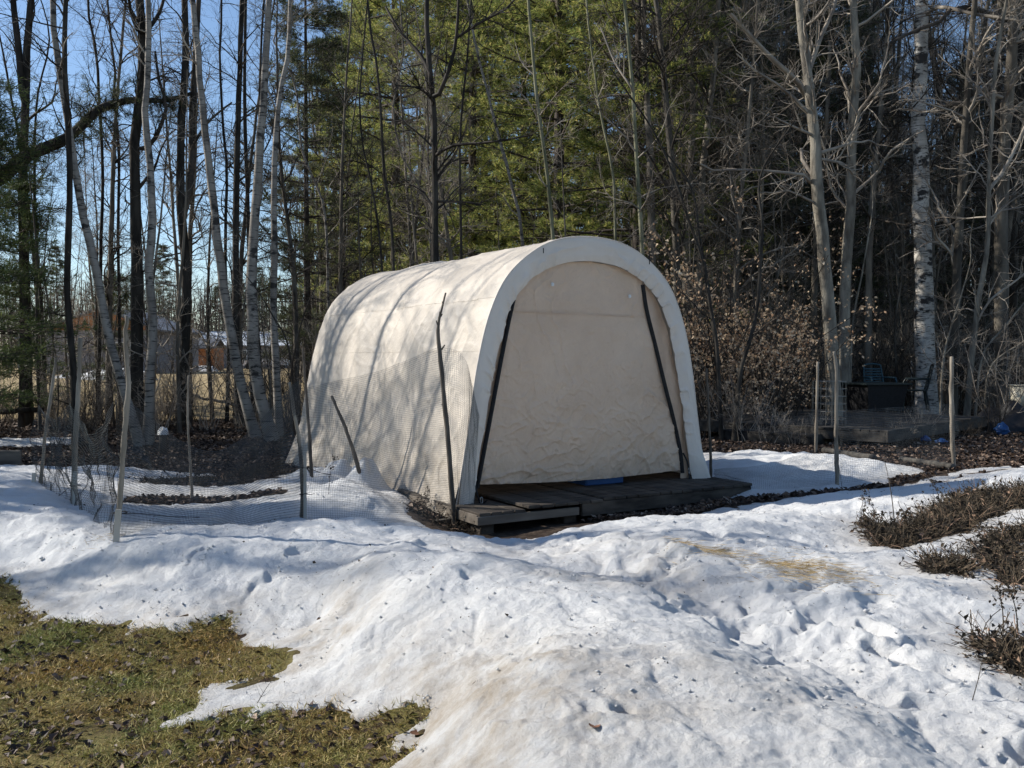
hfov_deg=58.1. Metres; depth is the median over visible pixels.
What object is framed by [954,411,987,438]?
shrub
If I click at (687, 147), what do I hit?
pine tree
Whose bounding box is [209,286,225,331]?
pine tree
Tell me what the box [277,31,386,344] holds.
pine tree
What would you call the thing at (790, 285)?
sapling
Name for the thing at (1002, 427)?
plastic bag
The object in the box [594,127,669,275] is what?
sapling
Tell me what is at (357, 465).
leaning stick
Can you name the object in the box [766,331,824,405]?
shrub
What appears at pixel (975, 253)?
bare tree
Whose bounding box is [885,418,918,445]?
shrub
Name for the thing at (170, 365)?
sapling
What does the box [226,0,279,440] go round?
birch tree
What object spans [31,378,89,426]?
shrub
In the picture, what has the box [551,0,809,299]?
pine tree
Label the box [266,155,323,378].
sapling
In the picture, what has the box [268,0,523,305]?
pine tree
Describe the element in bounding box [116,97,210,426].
sapling
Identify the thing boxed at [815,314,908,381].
shrub
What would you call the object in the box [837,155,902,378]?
sapling
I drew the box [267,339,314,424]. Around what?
shrub
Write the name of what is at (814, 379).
shrub
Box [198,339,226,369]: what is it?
garden shed
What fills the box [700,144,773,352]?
sapling
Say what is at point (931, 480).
dead weed
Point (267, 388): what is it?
shrub
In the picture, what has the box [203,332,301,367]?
long building
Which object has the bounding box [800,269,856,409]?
sapling
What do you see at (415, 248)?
sapling
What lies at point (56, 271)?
pine tree
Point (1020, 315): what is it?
sapling
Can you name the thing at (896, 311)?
sapling
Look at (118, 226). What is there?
bare tree
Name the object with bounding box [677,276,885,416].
beech shrub
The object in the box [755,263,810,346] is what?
sapling
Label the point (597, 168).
bare tree
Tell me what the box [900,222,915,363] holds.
sapling
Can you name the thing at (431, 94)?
bare tree
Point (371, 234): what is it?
sapling
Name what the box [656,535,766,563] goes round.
straw
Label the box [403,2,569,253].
pine tree
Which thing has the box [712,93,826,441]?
bare tree
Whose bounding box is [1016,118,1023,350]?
bare tree
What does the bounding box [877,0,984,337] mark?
bare tree
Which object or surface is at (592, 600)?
snow crumbs
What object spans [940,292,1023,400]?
shrub
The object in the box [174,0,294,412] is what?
bare tree
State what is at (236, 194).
bare tree
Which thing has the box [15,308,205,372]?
house
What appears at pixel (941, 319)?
sapling
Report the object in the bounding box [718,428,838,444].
platform
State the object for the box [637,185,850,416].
beech shrub
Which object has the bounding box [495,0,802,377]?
pine tree
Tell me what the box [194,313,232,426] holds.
sapling
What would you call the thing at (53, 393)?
shrub
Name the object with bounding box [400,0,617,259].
pine tree
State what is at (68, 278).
bare tree
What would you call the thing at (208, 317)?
sapling
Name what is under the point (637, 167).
bare tree
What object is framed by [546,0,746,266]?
bare tree
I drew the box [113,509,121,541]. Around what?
wooden lath
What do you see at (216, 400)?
fallen log
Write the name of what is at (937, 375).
shrub
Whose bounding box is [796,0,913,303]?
bare tree
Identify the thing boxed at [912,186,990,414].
sapling
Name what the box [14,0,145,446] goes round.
birch tree
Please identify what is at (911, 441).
garden net
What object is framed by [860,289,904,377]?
sapling
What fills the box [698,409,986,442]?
patio platform
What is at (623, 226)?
sapling
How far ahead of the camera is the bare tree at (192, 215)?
24.15 m
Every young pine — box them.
[0,74,99,411]
[0,174,92,427]
[82,272,145,397]
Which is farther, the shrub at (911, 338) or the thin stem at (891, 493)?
the shrub at (911, 338)
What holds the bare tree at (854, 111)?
on the ground at (534, 528)
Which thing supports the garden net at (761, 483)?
on the snow
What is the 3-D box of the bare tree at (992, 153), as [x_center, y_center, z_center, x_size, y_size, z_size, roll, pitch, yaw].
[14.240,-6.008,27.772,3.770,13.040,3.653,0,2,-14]
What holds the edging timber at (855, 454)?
on the ground at (534, 528)
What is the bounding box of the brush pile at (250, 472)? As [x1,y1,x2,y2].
[129,455,297,486]
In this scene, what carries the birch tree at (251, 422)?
on the ground at (534, 528)
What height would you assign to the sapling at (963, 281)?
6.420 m
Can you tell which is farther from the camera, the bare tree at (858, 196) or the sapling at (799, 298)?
the bare tree at (858, 196)
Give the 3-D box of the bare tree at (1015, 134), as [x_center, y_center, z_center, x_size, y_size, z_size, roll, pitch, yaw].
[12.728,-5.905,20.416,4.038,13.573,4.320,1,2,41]
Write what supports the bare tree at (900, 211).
on the ground at (534, 528)
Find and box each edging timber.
[820,447,876,459]
[899,456,955,468]
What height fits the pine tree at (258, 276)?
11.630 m
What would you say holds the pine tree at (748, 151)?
on the ground at (534, 528)
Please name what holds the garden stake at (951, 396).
on the ground at (534, 528)
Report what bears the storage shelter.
on the ground at (534, 528)
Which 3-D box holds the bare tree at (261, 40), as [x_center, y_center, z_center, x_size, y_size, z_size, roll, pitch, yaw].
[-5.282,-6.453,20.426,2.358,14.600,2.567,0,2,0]
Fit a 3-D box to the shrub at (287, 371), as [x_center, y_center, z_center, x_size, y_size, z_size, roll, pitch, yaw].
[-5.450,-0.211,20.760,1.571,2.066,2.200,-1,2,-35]
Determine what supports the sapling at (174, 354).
on the ground at (534, 528)
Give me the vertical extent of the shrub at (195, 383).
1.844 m
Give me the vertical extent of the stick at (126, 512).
0.028 m
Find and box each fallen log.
[0,407,43,413]
[194,394,233,405]
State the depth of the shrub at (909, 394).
23.23 m
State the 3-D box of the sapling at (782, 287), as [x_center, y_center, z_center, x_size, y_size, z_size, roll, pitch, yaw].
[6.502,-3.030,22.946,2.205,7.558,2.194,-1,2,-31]
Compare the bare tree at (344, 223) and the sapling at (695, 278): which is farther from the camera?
the bare tree at (344, 223)
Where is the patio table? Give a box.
[841,382,912,411]
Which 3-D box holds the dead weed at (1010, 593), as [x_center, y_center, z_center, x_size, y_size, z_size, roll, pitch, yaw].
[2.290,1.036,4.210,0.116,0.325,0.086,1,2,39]
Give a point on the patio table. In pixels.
(876, 396)
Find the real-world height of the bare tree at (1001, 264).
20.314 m
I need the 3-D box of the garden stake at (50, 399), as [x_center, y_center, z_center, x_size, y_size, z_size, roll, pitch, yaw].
[-4.472,0.455,8.873,0.216,1.407,0.049,0,2,0]
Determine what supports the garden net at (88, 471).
attached to the garden stake at (79, 375)
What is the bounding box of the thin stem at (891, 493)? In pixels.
[884,458,894,526]
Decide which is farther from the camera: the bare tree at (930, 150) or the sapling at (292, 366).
the bare tree at (930, 150)
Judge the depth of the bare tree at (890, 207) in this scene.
38.64 m
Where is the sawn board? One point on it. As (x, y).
(10, 457)
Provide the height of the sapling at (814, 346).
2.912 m
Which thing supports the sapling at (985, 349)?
on the ground at (534, 528)
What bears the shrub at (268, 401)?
on the ground at (534, 528)
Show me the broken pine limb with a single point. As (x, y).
(87, 118)
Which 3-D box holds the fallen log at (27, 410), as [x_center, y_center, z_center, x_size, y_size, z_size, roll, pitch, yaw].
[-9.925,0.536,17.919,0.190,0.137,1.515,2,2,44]
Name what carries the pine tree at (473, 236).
on the ground at (534, 528)
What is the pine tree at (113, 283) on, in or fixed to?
on the ground at (534, 528)
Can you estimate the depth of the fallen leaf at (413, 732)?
3.65 m
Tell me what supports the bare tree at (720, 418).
on the ground at (534, 528)
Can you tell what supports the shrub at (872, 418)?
on the ground at (534, 528)
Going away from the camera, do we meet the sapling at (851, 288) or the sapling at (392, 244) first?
the sapling at (392, 244)
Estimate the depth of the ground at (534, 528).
4.48 m
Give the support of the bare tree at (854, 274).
on the ground at (534, 528)
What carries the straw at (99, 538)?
on the snow
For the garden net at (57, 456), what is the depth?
8.54 m
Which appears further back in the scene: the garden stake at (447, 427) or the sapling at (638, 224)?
the sapling at (638, 224)
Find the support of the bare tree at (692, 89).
on the ground at (534, 528)
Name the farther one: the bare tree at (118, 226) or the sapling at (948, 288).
the sapling at (948, 288)
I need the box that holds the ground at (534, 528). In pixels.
[0,364,1023,767]
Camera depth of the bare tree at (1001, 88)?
22.46 m
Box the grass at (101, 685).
[0,571,430,767]
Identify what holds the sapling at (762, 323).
on the ground at (534, 528)
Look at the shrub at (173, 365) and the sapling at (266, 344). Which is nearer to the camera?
the shrub at (173, 365)
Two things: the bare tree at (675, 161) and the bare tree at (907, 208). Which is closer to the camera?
the bare tree at (675, 161)
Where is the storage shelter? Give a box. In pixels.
[286,236,710,516]
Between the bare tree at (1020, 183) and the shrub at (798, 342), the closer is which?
the shrub at (798, 342)
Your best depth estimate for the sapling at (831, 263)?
27.08 m
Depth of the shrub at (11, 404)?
19.80 m
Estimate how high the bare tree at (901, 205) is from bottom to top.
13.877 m
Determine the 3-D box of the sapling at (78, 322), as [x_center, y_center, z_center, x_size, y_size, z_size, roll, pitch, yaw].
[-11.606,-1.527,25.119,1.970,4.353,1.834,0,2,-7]
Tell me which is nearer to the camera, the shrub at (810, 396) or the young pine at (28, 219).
the young pine at (28, 219)
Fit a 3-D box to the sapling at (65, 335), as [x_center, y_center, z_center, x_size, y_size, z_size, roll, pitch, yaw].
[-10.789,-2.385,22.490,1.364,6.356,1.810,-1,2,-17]
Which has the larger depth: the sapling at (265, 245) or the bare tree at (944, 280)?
the bare tree at (944, 280)
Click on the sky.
(74, 66)
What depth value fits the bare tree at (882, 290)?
31.99 m
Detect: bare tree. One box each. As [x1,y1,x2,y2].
[0,0,78,425]
[0,0,94,448]
[0,0,95,417]
[0,4,84,404]
[0,20,15,342]
[41,0,126,392]
[52,98,145,412]
[54,91,128,386]
[60,0,208,418]
[85,0,185,426]
[87,0,158,418]
[100,0,245,424]
[126,0,249,427]
[141,1,268,405]
[166,0,289,422]
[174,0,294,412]
[177,0,296,425]
[195,0,313,385]
[219,0,321,374]
[222,0,337,420]
[246,0,398,310]
[292,0,414,315]
[312,20,400,313]
[319,0,413,271]
[329,0,419,270]
[346,0,451,262]
[351,0,558,261]
[361,0,442,269]
[368,147,442,266]
[372,0,472,268]
[373,1,501,270]
[390,96,457,262]
[394,0,523,259]
[401,0,492,262]
[481,158,524,246]
[491,0,600,239]
[515,104,569,242]
[521,0,652,240]
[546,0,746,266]
[563,0,750,368]
[572,91,631,241]
[586,0,725,255]
[587,7,664,238]
[601,20,730,303]
[609,67,735,440]
[611,0,784,355]
[626,0,827,408]
[628,0,722,286]
[649,132,765,432]
[654,0,857,412]
[670,0,768,343]
[683,5,746,364]
[684,3,782,355]
[690,0,795,357]
[690,0,846,409]
[699,0,896,415]
[705,27,780,331]
[708,0,845,329]
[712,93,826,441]
[740,0,825,339]
[740,11,800,317]
[746,38,843,350]
[753,0,909,406]
[766,124,810,314]
[779,3,888,393]
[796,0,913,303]
[797,6,886,335]
[800,0,934,410]
[819,0,959,380]
[819,69,907,351]
[832,0,995,369]
[835,2,902,349]
[841,0,951,364]
[841,2,884,277]
[842,27,878,301]
[846,0,949,366]
[856,0,948,381]
[857,3,926,343]
[857,27,913,299]
[858,68,908,342]
[859,7,952,348]
[860,42,913,346]
[861,0,986,366]
[862,0,991,401]
[869,78,947,360]
[870,0,1023,383]
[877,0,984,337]
[878,32,980,343]
[884,47,985,300]
[888,0,1023,414]
[901,0,1023,406]
[904,0,1023,415]
[908,0,1023,406]
[927,1,983,335]
[934,0,1023,391]
[938,1,1023,363]
[938,4,1023,334]
[944,36,1002,327]
[945,0,1005,347]
[948,0,1023,383]
[955,1,1023,329]
[955,10,1023,402]
[959,5,1017,299]
[964,27,1023,341]
[971,7,1023,226]
[977,39,1023,192]
[978,14,1023,200]
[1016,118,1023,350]
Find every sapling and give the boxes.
[0,191,17,348]
[2,93,80,430]
[6,228,105,387]
[10,153,85,388]
[16,266,108,432]
[44,154,95,405]
[50,261,104,367]
[76,299,142,428]
[85,233,129,424]
[104,263,129,404]
[105,147,175,389]
[113,175,162,399]
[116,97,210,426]
[126,69,225,433]
[156,304,203,416]
[157,307,200,388]
[166,291,214,400]
[168,96,255,419]
[188,202,225,390]
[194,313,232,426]
[201,215,301,414]
[203,161,293,389]
[227,218,307,435]
[243,304,282,385]
[258,233,290,404]
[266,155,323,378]
[273,207,358,440]
[280,282,327,381]
[283,225,349,365]
[283,281,319,398]
[306,165,377,350]
[329,117,387,283]
[347,127,398,276]
[355,119,419,270]
[385,92,457,263]
[473,191,512,254]
[517,195,546,243]
[533,113,590,240]
[573,201,655,251]
[590,195,666,253]
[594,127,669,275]
[658,135,722,389]
[660,198,744,349]
[671,177,721,403]
[694,256,751,388]
[695,100,784,402]
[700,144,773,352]
[702,203,727,367]
[726,221,761,390]
[731,292,770,410]
[733,108,810,408]
[742,274,789,412]
[747,114,816,364]
[748,240,778,321]
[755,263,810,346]
[779,256,822,353]
[780,251,806,350]
[784,203,819,349]
[790,290,836,366]
[795,297,837,403]
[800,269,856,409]
[817,223,841,337]
[819,335,825,409]
[835,197,884,364]
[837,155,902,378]
[843,153,902,381]
[852,264,910,375]
[853,178,912,363]
[855,296,890,370]
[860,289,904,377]
[864,184,910,374]
[872,141,943,412]
[873,160,941,382]
[873,310,907,381]
[882,136,964,404]
[887,136,981,381]
[889,262,949,349]
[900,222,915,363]
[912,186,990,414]
[935,261,970,367]
[937,198,986,360]
[937,258,948,375]
[941,293,988,390]
[953,255,1023,415]
[960,271,1020,406]
[961,316,993,405]
[972,254,990,354]
[984,306,1023,404]
[985,269,1023,376]
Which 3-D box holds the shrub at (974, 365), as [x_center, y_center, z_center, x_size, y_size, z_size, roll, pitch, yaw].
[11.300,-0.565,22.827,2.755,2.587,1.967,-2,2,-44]
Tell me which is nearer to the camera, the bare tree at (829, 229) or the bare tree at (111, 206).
the bare tree at (111, 206)
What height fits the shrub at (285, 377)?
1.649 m
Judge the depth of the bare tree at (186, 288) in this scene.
18.36 m
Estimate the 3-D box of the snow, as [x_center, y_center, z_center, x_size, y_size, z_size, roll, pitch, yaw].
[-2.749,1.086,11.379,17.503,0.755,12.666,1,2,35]
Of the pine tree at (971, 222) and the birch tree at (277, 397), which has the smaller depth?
the birch tree at (277, 397)
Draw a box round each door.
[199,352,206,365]
[480,261,679,483]
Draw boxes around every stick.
[113,511,177,516]
[330,396,360,473]
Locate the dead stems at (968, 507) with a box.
[841,475,1023,685]
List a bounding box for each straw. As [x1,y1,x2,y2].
[65,532,164,550]
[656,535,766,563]
[712,546,940,595]
[746,546,837,566]
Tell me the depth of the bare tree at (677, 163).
26.25 m
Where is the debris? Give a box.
[7,456,1022,762]
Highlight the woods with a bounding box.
[0,27,1021,381]
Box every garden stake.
[39,358,57,483]
[71,337,82,503]
[117,315,131,516]
[187,375,192,497]
[288,382,302,517]
[302,348,313,476]
[436,293,456,526]
[705,368,712,476]
[814,362,818,451]
[833,351,839,484]
[948,356,955,464]
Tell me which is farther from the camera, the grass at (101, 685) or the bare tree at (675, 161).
the bare tree at (675, 161)
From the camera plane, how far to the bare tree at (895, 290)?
32.83 m
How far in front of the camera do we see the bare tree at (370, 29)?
17.79 m
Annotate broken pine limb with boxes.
[0,70,199,185]
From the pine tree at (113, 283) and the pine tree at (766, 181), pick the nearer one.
the pine tree at (766, 181)
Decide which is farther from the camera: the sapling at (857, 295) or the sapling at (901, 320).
the sapling at (901, 320)
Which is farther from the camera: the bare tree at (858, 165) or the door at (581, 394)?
the bare tree at (858, 165)
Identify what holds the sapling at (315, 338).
on the ground at (534, 528)
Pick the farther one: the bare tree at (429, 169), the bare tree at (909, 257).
the bare tree at (909, 257)
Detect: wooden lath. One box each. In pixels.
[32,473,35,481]
[72,471,77,504]
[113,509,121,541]
[303,454,306,518]
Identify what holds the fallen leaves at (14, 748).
on the ground at (534, 528)
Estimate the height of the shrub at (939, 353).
3.173 m
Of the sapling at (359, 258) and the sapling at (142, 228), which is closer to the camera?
the sapling at (359, 258)
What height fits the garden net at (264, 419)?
1.202 m
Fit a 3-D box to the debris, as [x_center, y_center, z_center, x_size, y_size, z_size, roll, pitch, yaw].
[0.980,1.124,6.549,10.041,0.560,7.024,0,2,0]
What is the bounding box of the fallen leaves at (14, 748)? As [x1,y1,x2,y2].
[0,577,421,767]
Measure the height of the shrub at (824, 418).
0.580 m
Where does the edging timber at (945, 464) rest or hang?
on the ground at (534, 528)
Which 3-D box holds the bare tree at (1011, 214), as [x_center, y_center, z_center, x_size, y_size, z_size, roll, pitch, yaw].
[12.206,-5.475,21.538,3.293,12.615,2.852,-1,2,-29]
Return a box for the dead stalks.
[399,495,484,534]
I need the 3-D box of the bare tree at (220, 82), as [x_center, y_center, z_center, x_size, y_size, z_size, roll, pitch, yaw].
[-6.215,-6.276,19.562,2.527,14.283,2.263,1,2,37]
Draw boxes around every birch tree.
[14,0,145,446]
[105,0,181,444]
[153,0,261,437]
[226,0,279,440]
[245,0,302,435]
[439,0,523,246]
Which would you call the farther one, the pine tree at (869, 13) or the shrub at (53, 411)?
the pine tree at (869, 13)
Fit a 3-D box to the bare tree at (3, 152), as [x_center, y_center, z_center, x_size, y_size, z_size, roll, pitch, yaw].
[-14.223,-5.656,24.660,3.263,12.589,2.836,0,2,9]
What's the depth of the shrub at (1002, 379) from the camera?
19.90 m
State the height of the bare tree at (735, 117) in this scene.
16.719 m
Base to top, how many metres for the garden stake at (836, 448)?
1.580 m
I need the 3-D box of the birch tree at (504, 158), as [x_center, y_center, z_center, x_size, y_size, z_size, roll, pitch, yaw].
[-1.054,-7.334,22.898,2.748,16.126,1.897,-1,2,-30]
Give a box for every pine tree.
[5,268,31,344]
[43,245,79,341]
[103,270,121,308]
[146,244,175,320]
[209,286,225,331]
[227,0,404,394]
[246,267,268,331]
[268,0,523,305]
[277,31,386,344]
[302,0,418,328]
[325,0,553,269]
[361,0,604,273]
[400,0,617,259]
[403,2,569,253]
[439,0,688,256]
[477,0,731,270]
[480,3,621,244]
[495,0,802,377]
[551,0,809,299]
[620,0,778,303]
[656,2,826,325]
[668,0,819,349]
[694,0,842,342]
[732,2,870,307]
[754,0,912,349]
[760,0,896,362]
[818,0,938,348]
[893,64,988,342]
[908,0,1023,346]
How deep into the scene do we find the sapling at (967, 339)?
22.27 m
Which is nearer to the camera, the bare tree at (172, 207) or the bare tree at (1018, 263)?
the bare tree at (172, 207)
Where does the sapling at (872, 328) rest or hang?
on the ground at (534, 528)
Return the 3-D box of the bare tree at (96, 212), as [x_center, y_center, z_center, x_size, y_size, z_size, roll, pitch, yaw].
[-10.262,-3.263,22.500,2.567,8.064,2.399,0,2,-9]
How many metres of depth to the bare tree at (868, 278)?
21.88 m
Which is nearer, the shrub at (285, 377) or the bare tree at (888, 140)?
the shrub at (285, 377)
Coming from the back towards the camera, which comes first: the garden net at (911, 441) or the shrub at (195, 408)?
the shrub at (195, 408)
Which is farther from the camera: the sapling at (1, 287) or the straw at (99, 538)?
the sapling at (1, 287)
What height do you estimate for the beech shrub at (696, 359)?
3.931 m
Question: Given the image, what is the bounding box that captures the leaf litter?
[0,394,1023,522]
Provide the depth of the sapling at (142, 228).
21.42 m
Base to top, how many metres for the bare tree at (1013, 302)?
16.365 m
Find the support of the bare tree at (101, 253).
on the ground at (534, 528)
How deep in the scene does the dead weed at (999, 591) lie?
4.25 m
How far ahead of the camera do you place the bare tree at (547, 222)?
27.08 m
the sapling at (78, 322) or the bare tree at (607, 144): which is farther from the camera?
the sapling at (78, 322)
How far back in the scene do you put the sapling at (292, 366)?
13.56 m
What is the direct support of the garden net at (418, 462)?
attached to the garden stake at (447, 427)
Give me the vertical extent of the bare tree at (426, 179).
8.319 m
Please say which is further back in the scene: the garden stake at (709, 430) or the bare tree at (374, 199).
the bare tree at (374, 199)
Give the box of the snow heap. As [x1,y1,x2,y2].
[81,368,158,379]
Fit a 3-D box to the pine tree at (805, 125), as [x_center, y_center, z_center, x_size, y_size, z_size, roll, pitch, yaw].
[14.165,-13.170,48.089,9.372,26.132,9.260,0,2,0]
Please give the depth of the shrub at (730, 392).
19.66 m
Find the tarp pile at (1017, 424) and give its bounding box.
[973,400,1023,432]
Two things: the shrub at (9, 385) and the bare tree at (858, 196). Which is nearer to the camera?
the shrub at (9, 385)
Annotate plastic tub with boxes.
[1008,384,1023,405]
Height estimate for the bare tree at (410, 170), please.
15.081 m
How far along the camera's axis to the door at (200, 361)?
79.92 m
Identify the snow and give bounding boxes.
[0,437,1023,767]
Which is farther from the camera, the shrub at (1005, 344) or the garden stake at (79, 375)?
the shrub at (1005, 344)
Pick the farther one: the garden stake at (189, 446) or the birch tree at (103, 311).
the birch tree at (103, 311)
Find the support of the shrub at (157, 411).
on the ground at (534, 528)
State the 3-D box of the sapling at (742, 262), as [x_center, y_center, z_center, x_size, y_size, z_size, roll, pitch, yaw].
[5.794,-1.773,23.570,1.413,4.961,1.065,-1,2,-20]
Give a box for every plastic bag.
[921,435,931,441]
[936,438,948,443]
[994,421,1009,435]
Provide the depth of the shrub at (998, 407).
16.20 m
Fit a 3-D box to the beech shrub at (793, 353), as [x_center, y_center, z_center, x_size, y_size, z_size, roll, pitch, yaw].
[5.613,-0.934,17.669,3.202,3.793,4.190,0,2,-15]
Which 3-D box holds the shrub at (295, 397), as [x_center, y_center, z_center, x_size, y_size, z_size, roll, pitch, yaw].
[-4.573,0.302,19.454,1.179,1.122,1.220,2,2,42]
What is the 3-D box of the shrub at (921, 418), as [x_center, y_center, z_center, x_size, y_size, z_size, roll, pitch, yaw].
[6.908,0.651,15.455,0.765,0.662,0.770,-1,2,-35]
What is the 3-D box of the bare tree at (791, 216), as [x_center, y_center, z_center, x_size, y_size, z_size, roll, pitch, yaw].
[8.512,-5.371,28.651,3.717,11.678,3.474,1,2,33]
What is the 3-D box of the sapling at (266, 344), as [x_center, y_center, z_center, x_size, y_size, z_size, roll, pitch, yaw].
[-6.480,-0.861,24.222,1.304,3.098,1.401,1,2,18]
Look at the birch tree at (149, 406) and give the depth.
15.30 m
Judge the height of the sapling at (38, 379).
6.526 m
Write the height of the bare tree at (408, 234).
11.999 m
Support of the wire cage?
on the ground at (534, 528)
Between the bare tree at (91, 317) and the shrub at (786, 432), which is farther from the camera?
the bare tree at (91, 317)
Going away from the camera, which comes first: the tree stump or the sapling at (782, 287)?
the tree stump
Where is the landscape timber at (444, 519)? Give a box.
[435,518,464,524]
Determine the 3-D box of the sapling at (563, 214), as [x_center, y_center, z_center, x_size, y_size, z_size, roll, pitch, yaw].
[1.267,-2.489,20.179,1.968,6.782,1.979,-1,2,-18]
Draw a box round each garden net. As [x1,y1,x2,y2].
[29,403,71,501]
[63,403,119,532]
[115,378,302,536]
[299,346,478,524]
[714,445,836,488]
[838,404,958,482]
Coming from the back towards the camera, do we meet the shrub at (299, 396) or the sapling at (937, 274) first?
the sapling at (937, 274)
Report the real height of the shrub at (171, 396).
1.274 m
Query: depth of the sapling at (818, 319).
25.16 m
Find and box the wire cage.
[812,381,846,441]
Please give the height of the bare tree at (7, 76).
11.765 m
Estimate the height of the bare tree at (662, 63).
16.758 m
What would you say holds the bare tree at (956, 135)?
on the ground at (534, 528)
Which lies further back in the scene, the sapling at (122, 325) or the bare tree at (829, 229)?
the bare tree at (829, 229)
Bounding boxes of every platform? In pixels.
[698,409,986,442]
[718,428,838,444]
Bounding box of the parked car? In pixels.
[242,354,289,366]
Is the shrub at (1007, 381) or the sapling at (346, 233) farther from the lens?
the sapling at (346, 233)
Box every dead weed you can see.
[328,454,338,493]
[860,487,869,524]
[867,496,878,523]
[920,472,941,496]
[989,581,1007,631]
[1000,575,1023,631]
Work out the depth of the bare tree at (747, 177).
29.47 m
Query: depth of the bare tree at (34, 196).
20.95 m
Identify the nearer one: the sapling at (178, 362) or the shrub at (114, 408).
the sapling at (178, 362)
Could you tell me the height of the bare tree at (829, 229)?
13.059 m
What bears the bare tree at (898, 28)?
on the ground at (534, 528)
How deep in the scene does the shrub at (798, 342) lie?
21.91 m
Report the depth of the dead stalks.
8.37 m
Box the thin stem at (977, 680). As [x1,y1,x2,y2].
[972,660,986,699]
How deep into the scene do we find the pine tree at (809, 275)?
37.05 m
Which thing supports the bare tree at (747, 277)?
on the ground at (534, 528)
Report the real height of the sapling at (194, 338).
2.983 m
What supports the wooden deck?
on the ground at (534, 528)
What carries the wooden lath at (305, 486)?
attached to the garden stake at (297, 430)
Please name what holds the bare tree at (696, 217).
on the ground at (534, 528)
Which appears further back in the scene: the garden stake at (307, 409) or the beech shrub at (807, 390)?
the beech shrub at (807, 390)
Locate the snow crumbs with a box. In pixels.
[8,470,1021,759]
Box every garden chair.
[863,363,896,381]
[902,364,933,409]
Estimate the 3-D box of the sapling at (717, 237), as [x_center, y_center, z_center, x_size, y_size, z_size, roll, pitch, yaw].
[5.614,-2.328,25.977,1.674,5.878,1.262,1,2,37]
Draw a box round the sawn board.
[0,450,21,465]
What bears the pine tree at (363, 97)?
on the ground at (534, 528)
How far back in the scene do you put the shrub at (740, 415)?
15.43 m
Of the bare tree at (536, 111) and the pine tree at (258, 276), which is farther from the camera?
the pine tree at (258, 276)
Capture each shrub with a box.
[0,353,58,432]
[0,371,44,421]
[0,372,22,410]
[1,398,37,423]
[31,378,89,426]
[33,375,66,417]
[34,393,69,424]
[36,372,91,422]
[42,377,87,419]
[45,367,115,428]
[50,348,113,420]
[55,380,117,429]
[57,389,117,434]
[66,324,146,424]
[80,351,124,420]
[99,376,122,421]
[100,361,191,424]
[102,377,192,429]
[106,403,143,430]
[140,385,200,429]
[143,326,206,413]
[144,373,193,418]
[155,374,199,423]
[156,390,167,420]
[157,359,240,429]
[157,371,196,414]
[158,338,246,422]
[191,322,285,415]
[201,341,265,415]
[204,353,302,425]
[216,389,258,433]
[231,367,302,420]
[240,320,310,428]
[244,336,309,415]
[249,382,289,422]
[264,379,303,421]
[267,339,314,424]
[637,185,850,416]
[643,231,791,438]
[676,282,812,417]
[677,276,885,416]
[684,232,881,416]
[693,355,737,432]
[695,345,756,417]
[695,369,781,442]
[697,380,742,416]
[699,315,823,422]
[721,278,823,411]
[724,324,780,413]
[739,328,825,409]
[742,288,837,411]
[743,396,792,442]
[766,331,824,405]
[777,413,809,445]
[782,371,822,407]
[783,334,863,409]
[803,303,915,411]
[810,410,840,424]
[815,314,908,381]
[837,307,892,377]
[838,429,850,445]
[848,407,893,443]
[856,293,993,414]
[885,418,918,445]
[886,367,914,410]
[889,324,1022,409]
[895,403,947,439]
[903,354,967,405]
[932,317,1023,412]
[937,305,1023,407]
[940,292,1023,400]
[942,309,993,411]
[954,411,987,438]
[962,358,1018,435]
[971,300,1023,390]
[971,338,1023,407]
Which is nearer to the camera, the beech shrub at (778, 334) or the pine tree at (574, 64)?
the beech shrub at (778, 334)
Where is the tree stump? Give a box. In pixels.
[158,427,168,454]
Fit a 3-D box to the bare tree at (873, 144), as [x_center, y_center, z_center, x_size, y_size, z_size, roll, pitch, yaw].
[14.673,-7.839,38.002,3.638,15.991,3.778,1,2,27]
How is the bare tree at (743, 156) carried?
on the ground at (534, 528)
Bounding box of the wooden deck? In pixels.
[397,471,751,534]
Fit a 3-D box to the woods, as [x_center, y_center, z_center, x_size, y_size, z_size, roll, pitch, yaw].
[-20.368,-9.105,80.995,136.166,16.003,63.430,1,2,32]
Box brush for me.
[261,295,1023,412]
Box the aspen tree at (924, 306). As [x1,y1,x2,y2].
[891,0,1023,413]
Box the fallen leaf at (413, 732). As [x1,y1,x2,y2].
[410,730,423,734]
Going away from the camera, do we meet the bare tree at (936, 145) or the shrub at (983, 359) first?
the shrub at (983, 359)
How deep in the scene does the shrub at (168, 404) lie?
18.97 m
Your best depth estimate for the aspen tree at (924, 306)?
21.26 m
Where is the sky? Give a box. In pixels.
[0,0,1004,349]
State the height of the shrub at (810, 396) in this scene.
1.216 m
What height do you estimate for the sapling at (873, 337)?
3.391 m
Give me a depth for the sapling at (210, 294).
21.35 m
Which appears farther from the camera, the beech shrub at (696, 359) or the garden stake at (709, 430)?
the beech shrub at (696, 359)
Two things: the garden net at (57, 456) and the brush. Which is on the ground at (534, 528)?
the brush
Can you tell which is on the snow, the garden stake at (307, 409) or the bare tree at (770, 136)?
the garden stake at (307, 409)
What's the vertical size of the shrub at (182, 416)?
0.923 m
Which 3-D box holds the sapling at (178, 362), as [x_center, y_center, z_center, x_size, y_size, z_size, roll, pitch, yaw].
[-6.136,-2.373,16.934,1.976,6.808,1.986,-1,2,-26]

